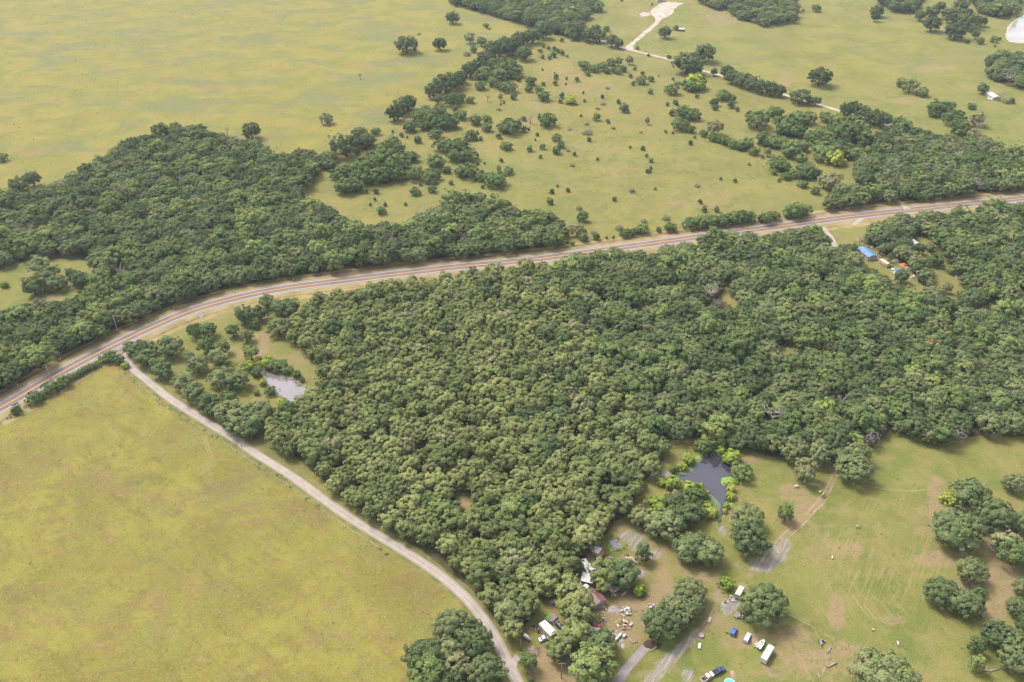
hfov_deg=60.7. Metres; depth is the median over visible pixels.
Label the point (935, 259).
thicket shrub
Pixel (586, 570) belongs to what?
shed
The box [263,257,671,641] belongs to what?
woodland
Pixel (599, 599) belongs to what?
house
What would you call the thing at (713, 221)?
thicket shrub
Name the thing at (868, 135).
thicket shrub
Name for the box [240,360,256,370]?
willow shrub
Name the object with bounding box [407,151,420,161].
thicket shrub
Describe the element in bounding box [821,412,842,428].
oak tree
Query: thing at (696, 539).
oak tree
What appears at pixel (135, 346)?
oak tree
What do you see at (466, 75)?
oak tree
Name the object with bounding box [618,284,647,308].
elm tree
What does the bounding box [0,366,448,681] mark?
grass tufts
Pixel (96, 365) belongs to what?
thicket shrub
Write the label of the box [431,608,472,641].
oak tree
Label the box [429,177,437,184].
thicket shrub
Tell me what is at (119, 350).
road apron
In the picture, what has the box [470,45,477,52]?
juniper bush
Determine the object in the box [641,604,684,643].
oak tree
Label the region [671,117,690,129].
thicket shrub
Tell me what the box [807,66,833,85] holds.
oak tree
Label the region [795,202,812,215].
thicket shrub
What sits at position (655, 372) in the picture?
elm tree
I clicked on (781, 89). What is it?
oak tree
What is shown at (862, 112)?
oak tree
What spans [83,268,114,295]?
elm tree
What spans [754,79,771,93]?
oak tree
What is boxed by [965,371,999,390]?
oak tree
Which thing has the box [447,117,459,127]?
thicket shrub
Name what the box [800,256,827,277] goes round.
elm tree
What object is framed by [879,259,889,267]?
camper trailer
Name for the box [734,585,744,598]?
camper trailer
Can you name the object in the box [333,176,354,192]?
thicket shrub
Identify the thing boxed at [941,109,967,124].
thicket shrub
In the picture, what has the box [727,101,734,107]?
juniper bush
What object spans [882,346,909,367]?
elm tree
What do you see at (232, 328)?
oak tree
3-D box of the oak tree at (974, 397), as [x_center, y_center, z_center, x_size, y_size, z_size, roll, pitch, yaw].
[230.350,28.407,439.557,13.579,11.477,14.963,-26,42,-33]
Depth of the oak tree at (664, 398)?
430.84 m
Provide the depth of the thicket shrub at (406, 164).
683.50 m
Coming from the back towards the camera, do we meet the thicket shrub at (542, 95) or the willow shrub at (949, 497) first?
the thicket shrub at (542, 95)
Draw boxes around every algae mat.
[677,453,706,474]
[709,494,720,515]
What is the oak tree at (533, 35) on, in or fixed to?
on the ground at (850, 44)
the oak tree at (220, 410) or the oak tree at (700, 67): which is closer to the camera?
the oak tree at (220, 410)
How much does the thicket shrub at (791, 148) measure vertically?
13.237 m
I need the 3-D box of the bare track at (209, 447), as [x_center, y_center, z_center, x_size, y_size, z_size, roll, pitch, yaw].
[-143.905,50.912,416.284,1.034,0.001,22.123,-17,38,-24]
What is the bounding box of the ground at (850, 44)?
[0,0,1023,681]
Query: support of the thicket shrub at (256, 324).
on the ground at (850, 44)
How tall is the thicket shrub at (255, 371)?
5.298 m
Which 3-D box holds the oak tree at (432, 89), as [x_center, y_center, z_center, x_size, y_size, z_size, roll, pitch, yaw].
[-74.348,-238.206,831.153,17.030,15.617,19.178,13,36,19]
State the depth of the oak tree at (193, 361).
462.01 m
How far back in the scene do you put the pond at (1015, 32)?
1033.96 m
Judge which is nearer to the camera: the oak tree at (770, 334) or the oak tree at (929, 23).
the oak tree at (770, 334)
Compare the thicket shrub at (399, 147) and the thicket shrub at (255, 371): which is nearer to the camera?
the thicket shrub at (255, 371)
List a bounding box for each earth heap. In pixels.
[730,671,736,678]
[749,633,758,644]
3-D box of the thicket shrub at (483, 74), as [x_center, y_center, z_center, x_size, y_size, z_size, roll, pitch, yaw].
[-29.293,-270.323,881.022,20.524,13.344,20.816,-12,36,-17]
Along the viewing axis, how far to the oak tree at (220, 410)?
428.47 m
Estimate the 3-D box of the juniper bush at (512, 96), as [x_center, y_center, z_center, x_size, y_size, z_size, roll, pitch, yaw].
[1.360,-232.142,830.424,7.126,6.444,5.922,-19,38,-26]
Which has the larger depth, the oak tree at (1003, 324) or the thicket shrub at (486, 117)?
the thicket shrub at (486, 117)
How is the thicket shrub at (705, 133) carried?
on the ground at (850, 44)
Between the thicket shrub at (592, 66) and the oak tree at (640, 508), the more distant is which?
the thicket shrub at (592, 66)
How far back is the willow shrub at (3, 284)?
538.93 m
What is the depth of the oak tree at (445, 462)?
395.39 m
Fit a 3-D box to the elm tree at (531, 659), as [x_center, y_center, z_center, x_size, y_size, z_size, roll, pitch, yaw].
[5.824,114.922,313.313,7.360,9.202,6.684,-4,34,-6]
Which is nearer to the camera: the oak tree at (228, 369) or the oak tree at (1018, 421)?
the oak tree at (1018, 421)
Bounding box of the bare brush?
[582,130,594,134]
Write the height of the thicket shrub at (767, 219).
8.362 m
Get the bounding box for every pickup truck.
[700,671,714,681]
[712,666,725,675]
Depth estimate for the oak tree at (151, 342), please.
477.73 m
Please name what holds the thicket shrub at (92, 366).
on the ground at (850, 44)
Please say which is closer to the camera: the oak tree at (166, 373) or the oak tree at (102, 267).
the oak tree at (166, 373)
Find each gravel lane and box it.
[597,39,904,130]
[624,21,659,48]
[625,43,633,50]
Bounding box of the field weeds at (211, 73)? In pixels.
[1,0,475,184]
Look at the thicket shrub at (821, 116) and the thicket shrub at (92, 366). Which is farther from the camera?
the thicket shrub at (821, 116)
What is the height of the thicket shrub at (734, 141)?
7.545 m
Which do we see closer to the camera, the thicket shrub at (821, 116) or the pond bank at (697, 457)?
the pond bank at (697, 457)
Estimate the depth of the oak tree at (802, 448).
404.26 m
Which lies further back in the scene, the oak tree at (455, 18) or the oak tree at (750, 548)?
the oak tree at (455, 18)
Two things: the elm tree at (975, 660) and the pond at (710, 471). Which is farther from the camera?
the pond at (710, 471)
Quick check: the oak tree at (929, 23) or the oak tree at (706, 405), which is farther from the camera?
the oak tree at (929, 23)
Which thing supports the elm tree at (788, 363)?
on the ground at (850, 44)
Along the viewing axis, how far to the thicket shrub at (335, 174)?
669.23 m
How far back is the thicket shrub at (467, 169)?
674.16 m
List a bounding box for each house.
[592,591,606,608]
[858,246,876,260]
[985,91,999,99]
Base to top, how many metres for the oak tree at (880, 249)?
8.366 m
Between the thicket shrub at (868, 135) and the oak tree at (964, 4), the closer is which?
the thicket shrub at (868, 135)
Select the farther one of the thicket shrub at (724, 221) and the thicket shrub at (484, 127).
the thicket shrub at (484, 127)
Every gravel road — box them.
[116,353,523,681]
[507,654,519,671]
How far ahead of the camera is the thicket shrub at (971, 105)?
807.53 m
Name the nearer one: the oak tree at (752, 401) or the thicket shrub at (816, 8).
the oak tree at (752, 401)
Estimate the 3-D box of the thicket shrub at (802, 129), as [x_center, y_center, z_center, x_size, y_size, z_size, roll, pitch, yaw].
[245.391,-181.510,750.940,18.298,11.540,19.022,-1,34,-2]
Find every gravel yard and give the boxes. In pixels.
[640,12,650,16]
[650,2,683,21]
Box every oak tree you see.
[0,366,20,387]
[8,175,29,191]
[19,275,45,294]
[23,171,41,185]
[26,254,49,271]
[34,277,52,290]
[35,264,60,278]
[46,275,68,290]
[46,324,77,343]
[65,267,73,276]
[68,269,80,282]
[70,272,89,286]
[91,264,113,278]
[92,251,118,269]
[122,341,132,354]
[126,339,149,356]
[132,348,156,365]
[144,340,157,353]
[148,357,171,375]
[153,335,185,356]
[157,365,171,380]
[169,372,193,389]
[180,379,204,400]
[182,352,195,362]
[185,323,202,336]
[185,355,208,372]
[192,392,218,410]
[199,322,216,336]
[202,402,216,416]
[205,369,229,386]
[207,348,231,365]
[212,399,232,421]
[216,339,229,351]
[217,365,237,383]
[220,415,232,427]
[224,324,239,336]
[224,416,250,435]
[225,369,249,388]
[226,399,253,422]
[234,304,253,322]
[235,420,259,438]
[238,329,254,341]
[238,410,266,429]
[241,122,260,137]
[248,400,275,414]
[252,305,269,319]
[258,292,273,307]
[259,407,275,419]
[265,318,290,335]
[269,299,286,311]
[275,297,299,315]
[318,112,332,123]
[328,133,361,156]
[350,127,367,137]
[351,134,363,146]
[359,133,374,147]
[359,133,376,145]
[375,473,400,496]
[384,104,403,120]
[392,96,413,113]
[394,35,417,52]
[396,491,423,516]
[399,637,443,673]
[400,95,416,106]
[413,515,441,545]
[422,467,449,491]
[424,81,443,97]
[427,448,456,473]
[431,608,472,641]
[432,37,446,49]
[432,72,458,92]
[434,94,441,103]
[435,532,463,555]
[438,508,466,532]
[443,647,469,678]
[445,11,460,23]
[446,70,465,87]
[457,622,494,659]
[459,71,468,80]
[461,61,478,76]
[464,32,474,42]
[466,556,499,588]
[466,652,508,681]
[471,57,485,66]
[471,540,497,562]
[477,36,486,45]
[477,50,493,65]
[482,40,506,57]
[485,57,500,69]
[485,503,516,529]
[493,596,525,624]
[496,36,512,43]
[498,511,528,537]
[503,531,529,555]
[504,37,522,55]
[511,587,539,619]
[512,31,528,44]
[515,480,543,501]
[516,45,532,59]
[524,28,542,42]
[529,565,561,596]
[534,25,552,38]
[541,486,567,511]
[544,631,572,662]
[548,22,560,33]
[550,549,582,575]
[552,477,580,501]
[553,627,578,650]
[554,580,593,617]
[559,22,572,35]
[559,597,598,627]
[559,619,595,647]
[561,572,581,591]
[568,452,593,472]
[569,25,586,36]
[569,221,583,235]
[569,556,584,573]
[571,521,603,550]
[573,493,606,514]
[577,466,608,489]
[581,28,597,41]
[581,658,611,681]
[584,510,608,532]
[585,627,618,658]
[586,556,622,587]
[591,628,614,642]
[592,30,607,42]
[594,334,617,356]
[595,575,611,591]
[604,34,617,46]
[605,553,641,587]
[614,38,623,48]
[615,56,623,65]
[617,577,632,591]
[625,55,633,64]
[628,340,655,362]
[628,505,649,528]
[629,390,657,413]
[632,503,648,517]
[639,331,664,351]
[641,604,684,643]
[642,507,668,533]
[650,509,682,540]
[653,392,680,417]
[657,26,672,37]
[658,595,684,620]
[659,332,682,352]
[662,490,687,509]
[662,507,687,531]
[663,360,691,383]
[666,489,688,506]
[668,595,697,628]
[669,384,696,409]
[670,52,705,73]
[672,401,705,427]
[672,501,702,523]
[672,530,708,563]
[673,575,707,603]
[676,542,695,562]
[682,347,710,369]
[685,594,705,615]
[686,369,713,385]
[687,61,703,74]
[694,43,716,61]
[694,395,726,420]
[694,536,724,567]
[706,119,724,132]
[709,368,737,388]
[711,68,717,75]
[715,396,748,421]
[720,65,734,74]
[723,69,737,83]
[729,520,773,557]
[730,500,764,534]
[732,415,759,437]
[733,72,749,86]
[737,317,761,336]
[737,582,789,629]
[741,355,771,374]
[741,424,770,449]
[743,76,760,90]
[745,396,769,416]
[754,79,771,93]
[754,338,780,358]
[756,324,781,344]
[763,81,777,95]
[764,148,771,156]
[771,371,800,393]
[774,84,786,96]
[778,434,810,461]
[789,89,811,103]
[792,367,819,389]
[793,457,819,482]
[796,387,824,408]
[798,403,825,427]
[801,424,828,443]
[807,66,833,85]
[807,354,833,373]
[807,440,835,466]
[811,96,821,105]
[817,174,829,187]
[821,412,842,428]
[822,171,843,189]
[822,425,855,450]
[831,338,860,358]
[833,452,874,484]
[838,399,862,420]
[841,101,863,115]
[846,646,922,681]
[849,349,875,370]
[852,300,877,322]
[852,338,879,357]
[852,372,881,393]
[853,104,871,118]
[861,394,890,419]
[864,108,886,125]
[869,5,885,15]
[871,13,880,21]
[875,335,903,356]
[876,112,892,126]
[877,244,885,254]
[877,364,904,380]
[880,376,908,397]
[889,389,923,412]
[890,241,896,252]
[892,115,907,125]
[894,268,910,282]
[896,244,910,257]
[899,374,927,395]
[901,413,931,439]
[903,350,925,369]
[909,259,921,272]
[910,243,916,250]
[912,389,945,412]
[914,10,926,20]
[915,242,925,252]
[922,16,942,30]
[922,575,961,609]
[925,4,940,17]
[927,505,987,552]
[931,343,955,362]
[935,1,946,9]
[942,281,953,292]
[942,584,967,611]
[943,6,967,22]
[944,21,969,38]
[946,410,973,435]
[948,477,993,509]
[950,587,985,620]
[951,352,982,373]
[952,0,970,8]
[955,555,990,585]
[956,343,983,360]
[958,12,981,26]
[958,383,985,406]
[960,400,993,423]
[965,8,972,13]
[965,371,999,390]
[966,128,978,137]
[968,110,986,125]
[971,30,980,38]
[973,498,1018,532]
[975,410,1010,438]
[976,133,987,142]
[977,82,989,93]
[978,16,987,26]
[978,382,1009,403]
[978,619,1015,649]
[982,316,1008,330]
[984,343,1017,362]
[987,617,1005,639]
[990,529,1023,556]
[995,358,1023,377]
[997,639,1023,674]
[999,626,1023,654]
[1000,472,1023,493]
[1002,411,1023,435]
[1003,378,1023,399]
[1005,595,1023,615]
[1008,510,1023,533]
[1010,577,1023,593]
[1014,613,1023,631]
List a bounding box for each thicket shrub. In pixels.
[0,153,8,161]
[24,390,43,405]
[35,391,46,399]
[40,380,61,393]
[55,374,71,387]
[71,371,79,378]
[81,365,90,373]
[87,363,94,370]
[91,361,99,367]
[98,355,106,363]
[101,350,116,362]
[112,354,124,364]
[249,319,259,329]
[251,368,261,375]
[264,385,275,395]
[266,359,280,370]
[272,359,287,372]
[281,365,293,373]
[292,369,300,377]
[329,165,350,180]
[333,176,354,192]
[342,164,362,175]
[346,157,375,175]
[347,168,369,185]
[351,179,364,191]
[361,153,384,171]
[363,166,387,185]
[365,148,391,165]
[371,127,381,134]
[376,141,392,152]
[376,206,386,214]
[378,148,407,169]
[378,162,401,181]
[384,133,400,144]
[389,141,405,152]
[391,155,411,170]
[391,168,408,179]
[402,120,416,131]
[406,166,423,179]
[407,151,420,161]
[408,110,426,123]
[409,186,420,195]
[417,105,433,115]
[417,109,443,128]
[417,119,429,129]
[422,167,441,180]
[426,153,448,168]
[427,128,443,138]
[427,185,436,192]
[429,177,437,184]
[431,137,452,151]
[433,104,446,115]
[435,112,455,128]
[441,166,450,172]
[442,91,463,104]
[443,141,464,155]
[446,148,464,161]
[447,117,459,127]
[452,109,466,118]
[453,137,470,147]
[455,161,478,177]
[459,147,478,161]
[462,129,479,140]
[465,96,474,102]
[469,113,482,124]
[472,171,485,181]
[474,65,492,79]
[475,81,486,89]
[480,122,491,130]
[480,172,492,182]
[482,114,491,122]
[484,170,507,188]
[487,77,499,86]
[491,66,510,80]
[494,81,505,89]
[495,57,520,75]
[496,122,509,132]
[499,117,523,132]
[499,141,512,149]
[500,81,517,92]
[503,166,513,173]
[507,65,524,78]
[524,85,533,91]
[525,76,536,85]
[527,676,534,681]
[534,86,543,92]
[537,89,550,99]
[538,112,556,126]
[551,133,562,140]
[552,146,560,152]
[557,141,564,147]
[578,60,590,69]
[589,64,600,72]
[591,2,604,11]
[591,24,601,30]
[597,62,609,70]
[603,67,610,72]
[606,58,615,65]
[619,228,630,237]
[620,65,626,71]
[629,228,637,236]
[635,75,646,84]
[637,222,649,232]
[663,221,676,231]
[664,83,679,94]
[667,464,677,472]
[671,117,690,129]
[676,105,693,117]
[680,483,706,504]
[681,79,700,91]
[681,217,701,230]
[684,108,701,119]
[685,125,695,131]
[692,436,711,454]
[693,215,711,228]
[693,504,710,520]
[699,129,707,136]
[703,214,720,225]
[705,443,717,451]
[706,132,718,140]
[715,90,731,99]
[716,212,732,225]
[718,135,731,143]
[726,138,738,148]
[726,211,741,223]
[731,460,752,481]
[735,143,744,149]
[735,210,751,222]
[738,136,754,148]
[742,210,756,220]
[744,110,769,127]
[747,147,760,155]
[755,130,772,144]
[758,211,775,223]
[763,136,775,147]
[765,154,787,168]
[766,106,784,116]
[768,134,788,148]
[770,168,777,173]
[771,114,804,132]
[771,211,781,218]
[774,125,790,134]
[775,160,791,171]
[780,141,802,156]
[780,171,791,180]
[782,209,792,217]
[784,201,807,218]
[786,110,805,123]
[789,122,807,136]
[789,166,806,178]
[793,138,810,150]
[795,152,808,162]
[795,162,817,179]
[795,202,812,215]
[796,180,809,186]
[800,110,817,124]
[803,127,829,143]
[807,166,822,177]
[809,186,820,193]
[811,4,820,11]
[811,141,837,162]
[812,138,828,147]
[816,125,839,138]
[819,111,832,121]
[819,134,837,144]
[827,113,847,125]
[829,139,854,156]
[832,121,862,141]
[843,144,866,160]
[847,113,864,124]
[847,120,870,132]
[853,128,878,144]
[896,77,907,86]
[914,87,928,96]
[925,242,935,250]
[926,98,950,113]
[926,251,944,265]
[927,108,939,116]
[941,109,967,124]
[945,101,956,111]
[945,264,958,273]
[948,118,972,136]
[967,102,976,109]
[974,585,988,595]
[976,37,984,43]
[988,36,998,41]
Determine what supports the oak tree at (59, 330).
on the ground at (850, 44)
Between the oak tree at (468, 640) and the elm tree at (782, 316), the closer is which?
the oak tree at (468, 640)
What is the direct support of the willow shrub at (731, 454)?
on the ground at (850, 44)
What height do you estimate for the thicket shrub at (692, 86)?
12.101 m
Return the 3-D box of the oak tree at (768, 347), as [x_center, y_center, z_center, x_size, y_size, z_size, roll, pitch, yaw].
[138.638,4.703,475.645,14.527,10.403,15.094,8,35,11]
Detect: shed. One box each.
[581,572,592,586]
[583,563,593,572]
[586,587,596,594]
[592,546,601,555]
[595,550,603,559]
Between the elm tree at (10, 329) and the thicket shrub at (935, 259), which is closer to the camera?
the elm tree at (10, 329)
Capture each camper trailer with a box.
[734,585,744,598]
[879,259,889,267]
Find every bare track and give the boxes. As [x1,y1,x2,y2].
[201,436,212,469]
[205,435,215,461]
[692,607,715,636]
[739,582,904,674]
[749,477,831,569]
[756,475,837,572]
[819,642,835,680]
[870,486,941,490]
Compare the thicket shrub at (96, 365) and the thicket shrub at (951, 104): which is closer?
the thicket shrub at (96, 365)
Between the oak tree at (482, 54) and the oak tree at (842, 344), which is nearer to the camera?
the oak tree at (842, 344)
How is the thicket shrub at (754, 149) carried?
on the ground at (850, 44)
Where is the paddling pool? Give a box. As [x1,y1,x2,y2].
[724,678,734,681]
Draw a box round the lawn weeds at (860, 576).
[659,443,1023,681]
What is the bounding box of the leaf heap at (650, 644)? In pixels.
[643,640,661,648]
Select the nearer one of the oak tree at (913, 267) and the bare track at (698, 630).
the bare track at (698, 630)
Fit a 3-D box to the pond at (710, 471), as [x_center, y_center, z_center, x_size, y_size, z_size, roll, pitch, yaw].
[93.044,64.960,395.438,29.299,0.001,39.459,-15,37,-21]
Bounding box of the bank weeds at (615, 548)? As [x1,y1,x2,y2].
[261,367,734,551]
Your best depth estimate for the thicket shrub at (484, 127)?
758.68 m
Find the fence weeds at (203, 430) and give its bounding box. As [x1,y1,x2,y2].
[5,363,387,554]
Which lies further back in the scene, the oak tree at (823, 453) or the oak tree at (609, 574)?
the oak tree at (823, 453)
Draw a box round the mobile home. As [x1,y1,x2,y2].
[538,620,556,639]
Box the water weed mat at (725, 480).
[721,476,734,485]
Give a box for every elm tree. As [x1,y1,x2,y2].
[0,225,10,241]
[0,322,14,340]
[4,304,33,325]
[10,231,44,256]
[17,341,56,368]
[57,212,80,226]
[61,222,87,238]
[65,320,98,344]
[74,289,104,311]
[81,302,112,324]
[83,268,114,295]
[111,271,139,291]
[173,262,200,285]
[187,250,218,269]
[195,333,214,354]
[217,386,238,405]
[230,247,254,267]
[232,209,260,228]
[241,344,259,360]
[244,239,262,255]
[305,239,329,258]
[421,234,444,256]
[426,492,451,522]
[468,266,478,275]
[499,490,527,518]
[518,649,537,673]
[559,255,584,273]
[568,641,618,681]
[578,253,601,276]
[583,277,608,298]
[598,336,627,364]
[616,371,649,398]
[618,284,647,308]
[634,540,653,561]
[637,363,666,387]
[641,414,666,436]
[652,337,687,364]
[657,249,680,271]
[677,248,700,268]
[696,311,725,339]
[698,414,735,445]
[709,381,732,401]
[714,327,748,357]
[732,322,763,347]
[750,265,772,284]
[769,410,806,436]
[771,302,799,327]
[776,502,794,520]
[779,347,809,374]
[792,323,825,353]
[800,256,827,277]
[804,291,828,311]
[825,351,849,371]
[827,360,852,381]
[831,326,859,349]
[838,280,865,301]
[845,403,881,434]
[851,241,858,250]
[861,273,886,296]
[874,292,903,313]
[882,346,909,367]
[882,400,913,426]
[887,252,894,262]
[893,296,924,313]
[895,305,925,328]
[897,285,926,308]
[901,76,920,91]
[909,338,934,358]
[910,347,945,378]
[919,368,949,391]
[930,226,958,247]
[932,419,957,445]
[935,382,971,409]
[943,237,971,260]
[948,227,975,243]
[966,635,986,653]
[967,654,986,671]
[971,324,999,348]
[985,255,1011,270]
[989,388,1020,416]
[991,297,1021,319]
[996,334,1023,353]
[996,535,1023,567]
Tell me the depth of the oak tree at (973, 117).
768.24 m
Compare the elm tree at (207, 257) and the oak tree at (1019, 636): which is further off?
the elm tree at (207, 257)
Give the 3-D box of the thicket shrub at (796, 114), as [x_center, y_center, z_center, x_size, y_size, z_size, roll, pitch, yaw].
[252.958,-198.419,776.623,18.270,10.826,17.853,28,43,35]
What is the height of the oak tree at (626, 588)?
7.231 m
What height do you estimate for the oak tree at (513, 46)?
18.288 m
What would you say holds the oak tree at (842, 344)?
on the ground at (850, 44)
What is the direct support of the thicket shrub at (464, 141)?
on the ground at (850, 44)
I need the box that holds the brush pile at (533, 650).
[525,643,542,657]
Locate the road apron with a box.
[115,347,122,353]
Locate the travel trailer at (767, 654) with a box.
[760,644,774,663]
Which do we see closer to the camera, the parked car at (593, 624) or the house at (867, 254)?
the parked car at (593, 624)
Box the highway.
[0,195,1023,414]
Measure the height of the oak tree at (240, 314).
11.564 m
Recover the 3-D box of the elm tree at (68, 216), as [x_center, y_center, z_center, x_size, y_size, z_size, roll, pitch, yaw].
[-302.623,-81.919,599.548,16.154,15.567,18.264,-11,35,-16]
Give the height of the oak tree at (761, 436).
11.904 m
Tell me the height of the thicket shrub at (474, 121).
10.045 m
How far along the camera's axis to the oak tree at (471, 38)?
985.91 m
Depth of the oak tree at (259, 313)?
504.76 m
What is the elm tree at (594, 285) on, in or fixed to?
on the ground at (850, 44)
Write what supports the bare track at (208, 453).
on the ground at (850, 44)
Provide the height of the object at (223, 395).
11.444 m
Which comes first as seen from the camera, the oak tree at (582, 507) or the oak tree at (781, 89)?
the oak tree at (582, 507)
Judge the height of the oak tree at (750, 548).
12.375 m
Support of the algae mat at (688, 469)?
on the pond at (710, 471)
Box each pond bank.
[260,368,306,397]
[674,452,734,523]
[1005,15,1023,42]
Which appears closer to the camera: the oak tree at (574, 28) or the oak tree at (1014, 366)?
the oak tree at (1014, 366)
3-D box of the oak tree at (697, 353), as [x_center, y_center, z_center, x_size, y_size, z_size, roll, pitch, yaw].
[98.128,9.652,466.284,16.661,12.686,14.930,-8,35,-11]
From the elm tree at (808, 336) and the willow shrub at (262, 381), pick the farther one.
the elm tree at (808, 336)
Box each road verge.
[0,190,1023,427]
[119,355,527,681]
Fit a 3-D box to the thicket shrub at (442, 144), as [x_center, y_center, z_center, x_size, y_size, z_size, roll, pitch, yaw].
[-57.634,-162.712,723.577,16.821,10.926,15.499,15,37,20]
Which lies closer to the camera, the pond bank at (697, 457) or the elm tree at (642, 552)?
the elm tree at (642, 552)
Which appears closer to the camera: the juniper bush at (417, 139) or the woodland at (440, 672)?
the woodland at (440, 672)
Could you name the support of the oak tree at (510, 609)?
on the ground at (850, 44)
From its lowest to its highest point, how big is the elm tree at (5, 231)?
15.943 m
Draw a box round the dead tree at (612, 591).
[606,584,618,597]
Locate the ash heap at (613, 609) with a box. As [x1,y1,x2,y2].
[608,606,619,613]
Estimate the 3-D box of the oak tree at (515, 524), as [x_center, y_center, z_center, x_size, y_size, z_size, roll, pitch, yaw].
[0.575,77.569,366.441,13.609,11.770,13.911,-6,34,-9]
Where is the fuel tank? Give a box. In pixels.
[555,621,562,629]
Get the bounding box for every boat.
[522,633,530,641]
[756,639,764,649]
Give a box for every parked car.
[538,635,546,641]
[589,622,600,627]
[730,627,737,636]
[743,632,751,642]
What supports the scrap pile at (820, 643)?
on the ground at (850, 44)
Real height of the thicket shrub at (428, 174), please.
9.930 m
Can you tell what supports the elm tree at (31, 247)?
on the ground at (850, 44)
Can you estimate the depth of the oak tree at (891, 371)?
454.76 m
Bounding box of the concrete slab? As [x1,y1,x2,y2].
[725,599,740,614]
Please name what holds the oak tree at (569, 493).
on the ground at (850, 44)
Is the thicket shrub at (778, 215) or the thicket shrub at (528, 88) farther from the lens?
the thicket shrub at (528, 88)
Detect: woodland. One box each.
[0,121,569,384]
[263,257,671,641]
[407,612,486,681]
[448,0,593,39]
[548,196,1023,465]
[698,0,801,25]
[821,119,1023,208]
[877,0,1022,15]
[984,49,1023,86]
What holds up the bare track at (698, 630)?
on the ground at (850, 44)
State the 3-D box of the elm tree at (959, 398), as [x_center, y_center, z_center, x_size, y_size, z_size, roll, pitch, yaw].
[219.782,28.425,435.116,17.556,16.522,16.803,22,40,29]
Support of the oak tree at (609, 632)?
on the ground at (850, 44)
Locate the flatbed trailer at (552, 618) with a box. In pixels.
[548,613,557,621]
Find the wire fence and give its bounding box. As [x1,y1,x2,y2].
[119,368,380,548]
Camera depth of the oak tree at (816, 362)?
460.34 m
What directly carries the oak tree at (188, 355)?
on the ground at (850, 44)
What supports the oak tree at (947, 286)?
on the ground at (850, 44)
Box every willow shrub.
[0,280,8,287]
[120,361,128,368]
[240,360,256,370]
[256,354,274,368]
[258,378,266,385]
[275,397,287,405]
[565,95,576,103]
[631,583,646,596]
[642,494,668,510]
[656,476,665,486]
[663,474,682,489]
[676,462,687,470]
[680,73,706,89]
[680,451,695,464]
[681,480,695,493]
[699,500,711,508]
[703,506,718,518]
[715,444,727,454]
[716,576,735,590]
[722,448,743,463]
[722,456,731,463]
[723,502,729,508]
[726,484,736,492]
[726,491,736,500]
[824,148,846,164]
[938,492,958,506]
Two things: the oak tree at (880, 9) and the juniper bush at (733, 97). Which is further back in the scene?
the oak tree at (880, 9)
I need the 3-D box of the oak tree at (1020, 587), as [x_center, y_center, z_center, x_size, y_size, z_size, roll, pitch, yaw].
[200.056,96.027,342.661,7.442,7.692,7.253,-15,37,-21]
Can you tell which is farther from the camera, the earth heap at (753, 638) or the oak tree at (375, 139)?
the oak tree at (375, 139)
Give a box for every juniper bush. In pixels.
[10,402,21,415]
[414,135,421,142]
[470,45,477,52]
[510,93,516,99]
[547,197,553,203]
[577,210,588,221]
[578,232,587,241]
[592,113,600,119]
[593,232,599,239]
[619,102,628,111]
[668,108,675,115]
[709,98,719,105]
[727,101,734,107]
[729,95,736,100]
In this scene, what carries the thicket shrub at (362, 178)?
on the ground at (850, 44)
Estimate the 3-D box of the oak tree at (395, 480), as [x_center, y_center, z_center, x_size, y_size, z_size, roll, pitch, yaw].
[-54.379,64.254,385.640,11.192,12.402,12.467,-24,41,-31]
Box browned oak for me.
[924,338,941,351]
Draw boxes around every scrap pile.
[615,618,632,628]
[619,606,631,616]
[818,638,824,647]
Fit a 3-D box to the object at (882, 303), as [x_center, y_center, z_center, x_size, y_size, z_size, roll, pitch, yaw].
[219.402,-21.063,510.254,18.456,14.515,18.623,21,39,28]
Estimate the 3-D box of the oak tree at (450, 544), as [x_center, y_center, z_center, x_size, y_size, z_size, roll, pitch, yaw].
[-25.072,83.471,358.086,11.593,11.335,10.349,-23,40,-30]
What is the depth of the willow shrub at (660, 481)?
393.43 m
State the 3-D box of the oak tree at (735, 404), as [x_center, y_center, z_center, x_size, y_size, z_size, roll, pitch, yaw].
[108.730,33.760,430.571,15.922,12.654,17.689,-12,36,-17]
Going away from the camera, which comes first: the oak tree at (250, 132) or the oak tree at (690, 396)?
the oak tree at (690, 396)
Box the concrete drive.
[612,644,649,681]
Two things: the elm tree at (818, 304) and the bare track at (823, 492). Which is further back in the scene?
the elm tree at (818, 304)
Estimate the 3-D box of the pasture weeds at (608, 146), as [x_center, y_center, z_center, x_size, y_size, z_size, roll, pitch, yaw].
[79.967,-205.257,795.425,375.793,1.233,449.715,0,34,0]
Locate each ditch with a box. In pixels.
[0,191,1023,395]
[1,208,994,420]
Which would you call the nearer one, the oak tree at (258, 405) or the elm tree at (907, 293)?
the oak tree at (258, 405)
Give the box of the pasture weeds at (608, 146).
[368,46,797,224]
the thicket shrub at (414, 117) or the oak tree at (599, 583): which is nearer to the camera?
the oak tree at (599, 583)
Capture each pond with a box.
[262,368,305,402]
[608,537,622,548]
[673,453,733,522]
[1007,16,1023,41]
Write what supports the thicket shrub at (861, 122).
on the ground at (850, 44)
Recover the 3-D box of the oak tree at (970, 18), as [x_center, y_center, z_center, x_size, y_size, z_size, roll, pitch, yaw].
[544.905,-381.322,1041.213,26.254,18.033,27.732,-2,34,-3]
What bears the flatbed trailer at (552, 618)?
on the ground at (850, 44)
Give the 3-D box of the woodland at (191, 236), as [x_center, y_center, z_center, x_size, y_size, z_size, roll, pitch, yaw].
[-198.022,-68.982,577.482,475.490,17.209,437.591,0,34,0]
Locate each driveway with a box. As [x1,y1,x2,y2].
[822,227,837,246]
[852,218,863,224]

